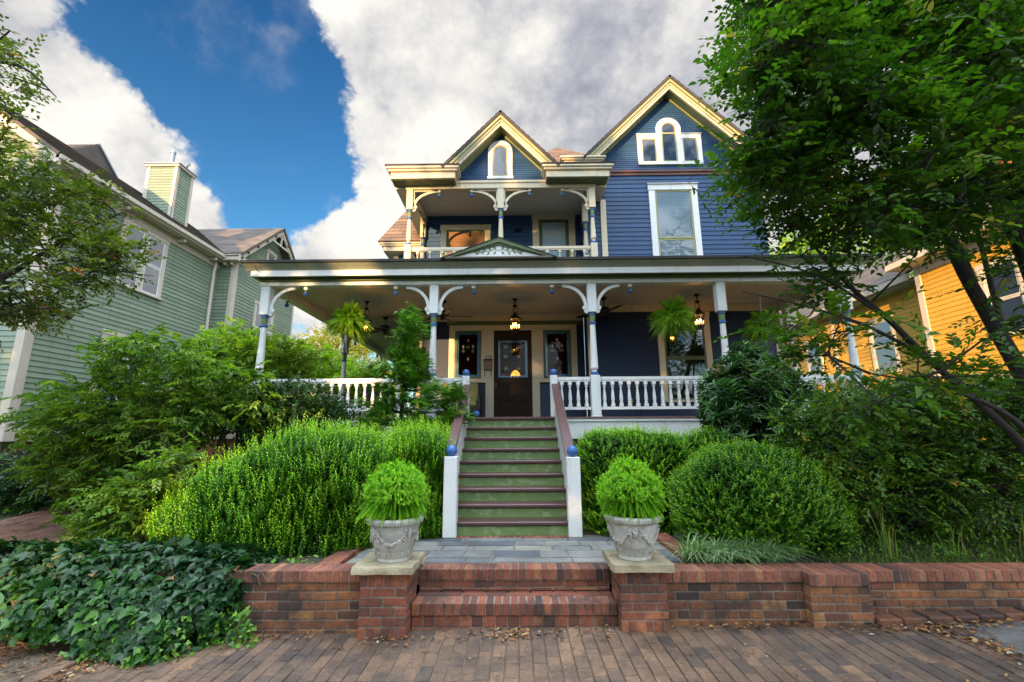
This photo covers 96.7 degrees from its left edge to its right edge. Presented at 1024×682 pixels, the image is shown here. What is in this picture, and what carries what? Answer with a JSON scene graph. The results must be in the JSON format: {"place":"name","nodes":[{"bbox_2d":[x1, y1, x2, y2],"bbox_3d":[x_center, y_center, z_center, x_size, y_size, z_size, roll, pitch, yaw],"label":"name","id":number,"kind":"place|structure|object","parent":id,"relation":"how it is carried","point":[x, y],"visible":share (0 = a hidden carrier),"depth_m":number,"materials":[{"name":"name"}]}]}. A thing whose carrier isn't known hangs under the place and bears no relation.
{"place":"outdoors","nodes":[
{"label":"outdoors","id":0,"kind":"place"},
{"bbox_2d":[0,502,162,554],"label":"driveway","id":1,"kind":"structure","parent":0,"point":[24,527],"depth_m":6.84,"materials":[{"name":"brick"}]},
{"bbox_2d":[353,377,383,417],"bbox_3d":[-3.902,1.590,12.360,0.590,1.301,1.061,0,-12,1],"label":"rocking chair","id":2,"kind":"object","parent":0,"point":[368,395],"visible":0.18,"depth_m":12.62,"materials":[{"name":"white wood"}]},
{"bbox_2d":[437,383,481,416],"bbox_3d":[-1.326,1.431,10.725,1.190,0.923,0.690,0,-12,1],"label":"porch loveseat","id":3,"kind":"object","parent":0,"point":[476,392],"visible":0.31,"depth_m":10.82,"materials":[{"name":"wicker"}]},
{"bbox_2d":[0,0,967,417],"label":"sky","id":4,"kind":"structure","parent":0,"point":[290,115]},
{"bbox_2d":[0,439,1023,648],"bbox_3d":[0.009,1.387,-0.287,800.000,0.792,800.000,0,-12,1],"label":"ground","id":5,"kind":"structure","parent":0,"point":[318,559],"depth_m":5.03,"materials":[{"name":"brown soil"}]},
{"bbox_2d":[0,494,54,517],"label":"ground cover","id":6,"kind":"object","parent":5,"relation":"on","point":[6,510],"visible":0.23,"depth_m":7.84,"materials":[{"name":"green plant"}]},
{"bbox_2d":[0,641,70,681],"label":"dirt verge","id":7,"kind":"structure","parent":5,"relation":"on","point":[51,649],"depth_m":3.62,"materials":[{"name":"brown soil"}]},
{"bbox_2d":[21,655,89,681],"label":"kerb","id":8,"kind":"structure","parent":5,"relation":"on","point":[41,676],"depth_m":3.37,"materials":[{"name":"concrete"}]},
{"bbox_2d":[0,1,168,351],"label":"overhanging tree","id":9,"kind":"object","parent":5,"relation":"on","point":[108,246],"visible":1,"depth_m":5.83,"materials":[{"name":"green plant"}]},
{"bbox_2d":[0,435,200,516],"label":"understory shrub","id":10,"kind":"object","parent":5,"relation":"on","point":[8,488],"visible":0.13,"depth_m":7.94,"materials":[{"name":"green plant"}]},
{"bbox_2d":[39,431,216,543],"bbox_3d":[-4.771,1.923,5.685,2.035,1.562,1.598,0,-12,1],"label":"dogwood shrub","id":11,"kind":"object","parent":5,"relation":"on","point":[126,505],"visible":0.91,"depth_m":5.45,"materials":[{"name":"green plant"}]},
{"bbox_2d":[0,535,285,669],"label":"ivy mound","id":12,"kind":"object","parent":5,"relation":"on","point":[138,615],"visible":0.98,"depth_m":3.85,"materials":[{"name":"green plant"}]},
{"bbox_2d":[0,323,290,520],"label":"dogwood shrub","id":13,"kind":"object","parent":5,"relation":"on","point":[132,419],"visible":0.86,"depth_m":6.82,"materials":[{"name":"green plant"}]},
{"bbox_2d":[0,102,295,483],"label":"sage house","id":14,"kind":"structure","parent":5,"relation":"on","point":[201,277],"depth_m":13.41,"materials":[{"name":"paint"}]},
{"bbox_2d":[48,311,73,319],"bbox_3d":[-10.333,-0.633,10.347,0.340,0.232,0.551,0,-12,1],"label":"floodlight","id":15,"kind":"object","parent":14,"relation":"attached to","point":[67,317],"visible":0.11,"depth_m":10.45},
{"bbox_2d":[92,329,147,404],"bbox_3d":[-10.415,0.778,12.252,0.090,1.890,1.710,0,-12,1],"label":"window","id":16,"kind":"structure","parent":14,"relation":"in","point":[106,334],"depth_m":11.80,"materials":[{"name":"beige paint"}]},
{"bbox_2d":[113,217,169,300],"bbox_3d":[-10.434,-2.271,12.888,0.090,1.860,1.660,0,-12,1],"label":"window","id":17,"kind":"structure","parent":14,"relation":"in","point":[156,268],"depth_m":13.08,"materials":[{"name":"beige paint"}]},
{"bbox_2d":[251,300,273,339],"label":"window","id":18,"kind":"structure","parent":14,"relation":"in","point":[256,321],"depth_m":17.51,"materials":[{"name":"beige paint"}]},
{"bbox_2d":[266,248,276,259],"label":"window","id":19,"kind":"structure","parent":14,"relation":"in","point":[271,255],"depth_m":18.47,"materials":[{"name":"beige paint"}]},
{"bbox_2d":[6,563,360,637],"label":"garden wall","id":20,"kind":"structure","parent":5,"relation":"on","point":[291,598],"depth_m":4.05,"materials":[{"name":"brick"}]},
{"bbox_2d":[158,315,327,463],"bbox_3d":[-6.336,1.298,10.810,3.434,4.037,5.142,7,-14,-32],"label":"lime shrub","id":21,"kind":"object","parent":5,"relation":"on","point":[241,346],"visible":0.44,"depth_m":9.88,"materials":[{"name":"green plant"}]},
{"bbox_2d":[143,414,395,557],"bbox_3d":[-2.850,1.736,5.757,2.865,1.645,2.105,0,-12,1],"label":"clipped hedge","id":22,"kind":"object","parent":5,"relation":"on","point":[284,493],"visible":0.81,"depth_m":5.00,"materials":[{"name":"green plant"}]},
{"bbox_2d":[222,371,362,456],"bbox_3d":[-3.481,1.652,7.412,2.758,2.289,1.665,0,-12,1],"label":"camellia shrub","id":23,"kind":"object","parent":5,"relation":"on","point":[307,401],"visible":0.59,"depth_m":7.18,"materials":[{"name":"green plant"}]},
{"bbox_2d":[271,525,325,563],"bbox_3d":[-2.047,2.010,4.411,0.505,0.430,0.284,-6,-13,26],"label":"vine sprout","id":24,"kind":"object","parent":5,"relation":"on","point":[288,559],"visible":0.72,"depth_m":4.41,"materials":[{"name":"green plant"}]},
{"bbox_2d":[268,334,394,415],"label":"lime shrub","id":25,"kind":"object","parent":5,"relation":"on","point":[330,372],"visible":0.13,"depth_m":15.57,"materials":[{"name":"green plant"}]},
{"bbox_2d":[294,323,401,417],"bbox_3d":[-9.729,2.774,27.224,7.181,8.445,5.509,5,-13,-25],"label":"garden tree","id":26,"kind":"object","parent":5,"relation":"on","point":[359,349],"visible":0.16,"depth_m":26.76,"materials":[{"name":"green plant"}]},
{"bbox_2d":[315,342,399,417],"bbox_3d":[-8.651,3.101,22.898,6.414,6.049,4.649,0,-12,1],"label":"garden tree","id":27,"kind":"object","parent":5,"relation":"on","point":[349,355],"depth_m":23.09,"materials":[{"name":"green plant"}]},
{"bbox_2d":[350,302,477,435],"bbox_3d":[-1.621,1.026,7.521,2.148,3.522,1.736,0,-12,1],"label":"hinoki cypress","id":28,"kind":"object","parent":5,"relation":"on","point":[408,360],"visible":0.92,"depth_m":7.46,"materials":[{"name":"green plant"}]},
{"bbox_2d":[380,414,462,539],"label":"clipped hedge","id":29,"kind":"object","parent":5,"relation":"on","point":[423,449],"visible":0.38,"depth_m":5.88,"materials":[{"name":"green plant"}]},
{"bbox_2d":[105,522,850,563],"bbox_3d":[-1.070,2.558,5.397,8.843,0.595,1.942,-1,-12,4],"label":"ground cover","id":30,"kind":"object","parent":5,"relation":"on","point":[813,561],"visible":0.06,"depth_m":4.47,"materials":[{"name":"green plant"}]},
{"bbox_2d":[318,531,710,563],"bbox_3d":[0.025,2.386,5.066,3.840,0.182,1.628,0,-12,1],"label":"terrace edging","id":31,"kind":"object","parent":5,"relation":"on","point":[342,557],"visible":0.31,"depth_m":5.09,"materials":[{"name":"stone"}]},
{"bbox_2d":[346,535,684,584],"bbox_3d":[0.027,2.457,5.190,3.420,0.192,1.340,0,-12,1],"label":"terrace bed","id":32,"kind":"object","parent":5,"relation":"on","point":[421,565],"visible":0.14,"depth_m":4.97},
{"bbox_2d":[347,537,680,562],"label":"terrace","id":33,"kind":"structure","parent":32,"relation":"on","point":[454,550],"depth_m":5.05,"materials":[{"name":"grey stone"}]},
{"bbox_2d":[239,75,878,537],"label":"victorian house","id":34,"kind":"structure","parent":5,"relation":"on","point":[493,221],"depth_m":10.54,"materials":[{"name":"blue paint"}]},
{"bbox_2d":[321,288,374,347],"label":"hanging fern","id":35,"kind":"object","parent":34,"relation":"hanging from","point":[349,319],"visible":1,"depth_m":9.04,"materials":[{"name":"plant"}]},
{"bbox_2d":[364,301,371,333],"bbox_3d":[-3.292,-0.525,10.261,0.259,0.760,0.259,-5,-13,23],"label":"porch lantern","id":36,"kind":"object","parent":34,"relation":"hanging from","point":[366,308],"visible":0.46,"depth_m":10.26,"materials":[{"name":"brown metal"}]},
{"bbox_2d":[370,316,399,338],"bbox_3d":[-3.280,-0.319,11.801,1.294,0.590,1.261,0,-12,1],"label":"ceiling fan","id":37,"kind":"object","parent":34,"relation":"hanging from","point":[385,329],"visible":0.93,"depth_m":11.67,"materials":[{"name":"black metal"}]},
{"bbox_2d":[417,300,472,322],"bbox_3d":[-1.534,-0.624,10.380,1.277,0.590,1.293,0,-12,1],"label":"ceiling fan","id":38,"kind":"object","parent":34,"relation":"hanging from","point":[444,315],"visible":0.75,"depth_m":10.32,"materials":[{"name":"black metal"}]},
{"bbox_2d":[440,224,490,256],"bbox_3d":[-1.227,-2.089,11.943,1.380,2.070,0.090,0,-12,1],"label":"window","id":39,"kind":"structure","parent":34,"relation":"in","point":[482,232],"depth_m":12.10,"materials":[{"name":"beige paint"}]},
{"bbox_2d":[472,411,479,416],"bbox_3d":[-0.684,1.393,8.656,0.139,0.140,0.137,0,-12,1],"label":"garden ball","id":40,"kind":"object","parent":34,"relation":"on","point":[477,414],"visible":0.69,"depth_m":8.61,"materials":[{"name":"blue ceramic"}]},
{"bbox_2d":[483,359,491,375],"bbox_3d":[-0.601,0.654,11.297,0.220,0.451,0.107,0,-12,1],"label":"mailbox","id":41,"kind":"object","parent":34,"relation":"attached to","point":[487,364],"visible":1,"depth_m":11.29,"materials":[{"name":"black metal"}]},
{"bbox_2d":[487,141,512,179],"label":"arched window","id":42,"kind":"structure","parent":34,"relation":"in","point":[500,161],"depth_m":10.75,"materials":[{"name":"white paint"}]},
{"bbox_2d":[494,330,532,416],"bbox_3d":[0.023,0.850,11.326,0.951,2.288,0.115,0,-12,1],"label":"front door","id":43,"kind":"structure","parent":34,"relation":"in","point":[512,395],"depth_m":11.29,"materials":[{"name":"brown wood"}]},
{"bbox_2d":[509,298,520,331],"bbox_3d":[0.066,-0.574,10.127,0.259,0.760,0.259,4,-13,-21],"label":"porch lantern","id":44,"kind":"object","parent":34,"relation":"hanging from","point":[516,318],"visible":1,"depth_m":10.09,"materials":[{"name":"brown metal"}]},
{"bbox_2d":[511,370,519,376],"bbox_3d":[0.101,1.542,12.650,0.700,1.470,0.400,0,-12,1],"label":"table lamp","id":45,"kind":"object","parent":34,"relation":"in","point":[514,374],"visible":0.22,"depth_m":12.68,"materials":[{"name":"yellow"}]},
{"bbox_2d":[532,214,575,256],"bbox_3d":[1.117,-2.243,11.959,1.160,2.390,0.062,0,-12,1],"label":"window","id":46,"kind":"structure","parent":34,"relation":"in","point":[557,224],"depth_m":12.10,"materials":[{"name":"grey glass"}]},
{"bbox_2d":[576,297,632,319],"bbox_3d":[2.103,-0.687,10.184,1.265,0.590,1.294,0,-12,1],"label":"ceiling fan","id":47,"kind":"object","parent":34,"relation":"hanging from","point":[604,311],"visible":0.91,"depth_m":10.13,"materials":[{"name":"black metal"}]},
{"bbox_2d":[601,403,643,416],"bbox_3d":[2.265,1.443,9.375,0.800,0.312,0.400,0,-12,1],"label":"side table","id":48,"kind":"object","parent":34,"relation":"on","point":[608,404],"visible":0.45,"depth_m":9.25,"materials":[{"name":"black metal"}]},
{"bbox_2d":[636,133,657,165],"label":"gable window","id":49,"kind":"structure","parent":34,"relation":"in","point":[647,152],"depth_m":11.66,"materials":[{"name":"white paint"}]},
{"bbox_2d":[655,118,683,164],"bbox_3d":[4.035,-5.137,11.705,0.680,1.340,0.060,0,-12,1],"label":"arched window","id":50,"kind":"structure","parent":34,"relation":"in","point":[668,136],"depth_m":11.69,"materials":[{"name":"white paint"}]},
{"bbox_2d":[647,285,701,347],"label":"hanging fern","id":51,"kind":"object","parent":34,"relation":"hanging from","point":[672,316],"visible":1,"depth_m":8.85,"materials":[{"name":"plant"}]},
{"bbox_2d":[646,182,702,255],"bbox_3d":[4.036,-2.571,11.153,1.290,2.830,0.100,0,-12,1],"label":"window","id":52,"kind":"structure","parent":34,"relation":"in","point":[673,207],"depth_m":11.27,"materials":[{"name":"grey glass"}]},
{"bbox_2d":[655,311,712,402],"bbox_3d":[4.034,0.348,10.554,1.290,2.130,0.090,0,-12,1],"label":"window","id":53,"kind":"structure","parent":34,"relation":"in","point":[685,359],"depth_m":10.56,"materials":[{"name":"glass"}]},
{"bbox_2d":[680,133,703,164],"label":"gable window","id":54,"kind":"structure","parent":34,"relation":"in","point":[691,142],"depth_m":11.66,"materials":[{"name":"white paint"}]},
{"bbox_2d":[692,294,704,328],"bbox_3d":[4.043,-0.648,9.887,0.259,0.760,0.259,4,-13,-21],"label":"porch lantern","id":55,"kind":"object","parent":34,"relation":"hanging from","point":[699,313],"visible":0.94,"depth_m":9.84,"materials":[{"name":"brown metal"}]},
{"bbox_2d":[741,286,788,343],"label":"hanging fern","id":56,"kind":"object","parent":34,"relation":"hanging from","point":[755,335],"visible":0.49,"depth_m":8.92,"materials":[{"name":"plant"}]},
{"bbox_2d":[573,422,743,535],"bbox_3d":[2.218,1.941,6.680,2.715,1.477,2.012,0,-12,1],"label":"boxwood hedge","id":57,"kind":"object","parent":5,"relation":"on","point":[661,453],"visible":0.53,"depth_m":6.08,"materials":[{"name":"green plant"}]},
{"bbox_2d":[666,563,806,626],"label":"garden wall","id":58,"kind":"structure","parent":5,"relation":"on","point":[708,594],"depth_m":4.01,"materials":[{"name":"brick"}]},
{"bbox_2d":[658,529,822,566],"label":"liriope clump","id":59,"kind":"object","parent":5,"relation":"on","point":[720,552],"visible":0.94,"depth_m":4.42,"materials":[{"name":"green plant"}]},
{"bbox_2d":[664,435,864,560],"bbox_3d":[2.731,1.738,5.190,2.004,1.296,1.620,0,-12,1],"label":"round boxwood","id":60,"kind":"object","parent":5,"relation":"on","point":[756,491],"visible":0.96,"depth_m":4.67,"materials":[{"name":"green plant"}]},
{"bbox_2d":[694,339,848,457],"bbox_3d":[3.767,1.271,6.784,2.107,2.640,1.562,0,-12,1],"label":"laurel shrub","id":61,"kind":"object","parent":5,"relation":"on","point":[733,395],"visible":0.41,"depth_m":6.48,"materials":[{"name":"green plant"}]},
{"bbox_2d":[786,563,874,627],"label":"brick pillar","id":62,"kind":"structure","parent":5,"relation":"on","point":[836,594],"depth_m":3.91,"materials":[{"name":"brick"}]},
{"bbox_2d":[768,202,913,318],"bbox_3d":[19.912,-1.413,28.181,13.058,16.669,8.088,0,-12,1],"label":"garden tree","id":63,"kind":"object","parent":5,"relation":"on","point":[785,239],"visible":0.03,"depth_m":27.83,"materials":[{"name":"green plant"}]},
{"bbox_2d":[677,0,1023,456],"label":"hornbeam tree","id":64,"kind":"object","parent":5,"relation":"on","point":[832,59],"visible":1,"depth_m":3.73,"materials":[{"name":"green plant"}]},
{"bbox_2d":[869,507,898,559],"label":"grass tuft","id":65,"kind":"object","parent":5,"relation":"on","point":[887,544],"visible":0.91,"depth_m":4.59,"materials":[{"name":"green plant"}]},
{"bbox_2d":[758,352,1023,547],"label":"understory shrub","id":66,"kind":"object","parent":5,"relation":"on","point":[917,458],"visible":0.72,"depth_m":5.21,"materials":[{"name":"green plant"}]},
{"bbox_2d":[779,122,1023,451],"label":"yellow house","id":67,"kind":"structure","parent":5,"relation":"on","point":[941,314],"depth_m":12.91,"materials":[{"name":"paint"}]},
{"bbox_2d":[803,341,825,384],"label":"window","id":68,"kind":"structure","parent":67,"relation":"in","point":[809,365],"depth_m":18.53,"materials":[{"name":"grey glass"}]},
{"bbox_2d":[868,314,903,374],"bbox_3d":[12.221,0.148,14.981,0.090,1.860,1.160,0,-12,1],"label":"window","id":69,"kind":"structure","parent":67,"relation":"in","point":[877,357],"depth_m":15.00,"materials":[{"name":"grey glass"}]},
{"bbox_2d":[974,253,1023,335],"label":"window","id":70,"kind":"structure","parent":67,"relation":"in","point":[1009,299],"depth_m":10.60,"materials":[{"name":"grey glass"}]},
{"bbox_2d":[812,518,1023,563],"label":"weedy grass","id":71,"kind":"structure","parent":5,"relation":"on","point":[999,556],"depth_m":4.67,"materials":[{"name":"green plant"}]},
{"bbox_2d":[841,562,1023,629],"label":"garden wall","id":72,"kind":"structure","parent":5,"relation":"on","point":[916,593],"depth_m":4.01,"materials":[{"name":"brick"}]},
{"bbox_2d":[932,523,967,557],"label":"grass tuft","id":73,"kind":"object","parent":5,"relation":"on","point":[954,548],"visible":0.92,"depth_m":4.61,"materials":[{"name":"green plant"}]},
{"bbox_2d":[949,622,1023,655],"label":"kerb","id":74,"kind":"structure","parent":5,"relation":"on","point":[981,635],"depth_m":3.55,"materials":[{"name":"concrete"}]},
{"bbox_2d":[964,621,1023,650],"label":"driveway apron","id":75,"kind":"object","parent":5,"relation":"on","point":[1012,636],"visible":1,"depth_m":3.65,"materials":[{"name":"concrete"}]},
{"bbox_2d":[996,510,1023,556],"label":"grass tuft","id":76,"kind":"object","parent":5,"relation":"on","point":[1022,525],"visible":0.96,"depth_m":4.62,"materials":[{"name":"green plant"}]},
{"bbox_2d":[45,622,1023,681],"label":"sidewalk","id":77,"kind":"structure","parent":0,"point":[242,663],"depth_m":3.42,"materials":[{"name":"brick"}]},
{"bbox_2d":[351,552,424,640],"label":"brick pier","id":78,"kind":"structure","parent":77,"relation":"on","point":[387,593],"depth_m":3.88,"materials":[{"name":"red brick"}]},
{"bbox_2d":[366,513,423,562],"bbox_3d":[-1.075,1.797,4.166,0.518,0.372,0.519,0,-12,1],"label":"stone urn","id":79,"kind":"object","parent":78,"relation":"on","point":[396,544],"visible":0.98,"depth_m":4.00,"materials":[{"name":"stone"}]},
{"bbox_2d":[355,457,433,528],"bbox_3d":[-1.087,1.392,4.261,0.704,0.601,0.686,0,-12,1],"label":"cryptomeria ball","id":80,"kind":"object","parent":79,"relation":"on","point":[396,488],"visible":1,"depth_m":4.11,"materials":[{"name":"green plant"}]},
{"bbox_2d":[0,618,1023,681],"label":"fallen leaves","id":81,"kind":"object","parent":77,"relation":"on","point":[933,625],"depth_m":3.67,"materials":[{"name":"brown plant"}]},
{"bbox_2d":[411,563,617,629],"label":"brick steps","id":82,"kind":"structure","parent":77,"relation":"on","point":[473,605],"depth_m":4.20,"materials":[{"name":"red brick"}]},
{"bbox_2d":[602,550,674,632],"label":"brick pier","id":83,"kind":"structure","parent":77,"relation":"on","point":[639,593],"depth_m":3.90,"materials":[{"name":"red brick"}]},
{"bbox_2d":[604,510,661,560],"bbox_3d":[1.116,1.786,4.181,0.519,0.372,0.519,0,-12,1],"label":"stone urn","id":84,"kind":"object","parent":83,"relation":"on","point":[634,540],"visible":0.98,"depth_m":4.02,"materials":[{"name":"stone"}]},
{"bbox_2d":[594,453,668,524],"bbox_3d":[1.099,1.368,4.270,0.681,0.624,0.679,0,-12,1],"label":"cryptomeria ball","id":85,"kind":"object","parent":84,"relation":"on","point":[624,485],"visible":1,"depth_m":4.11,"materials":[{"name":"green plant"}]}
]}

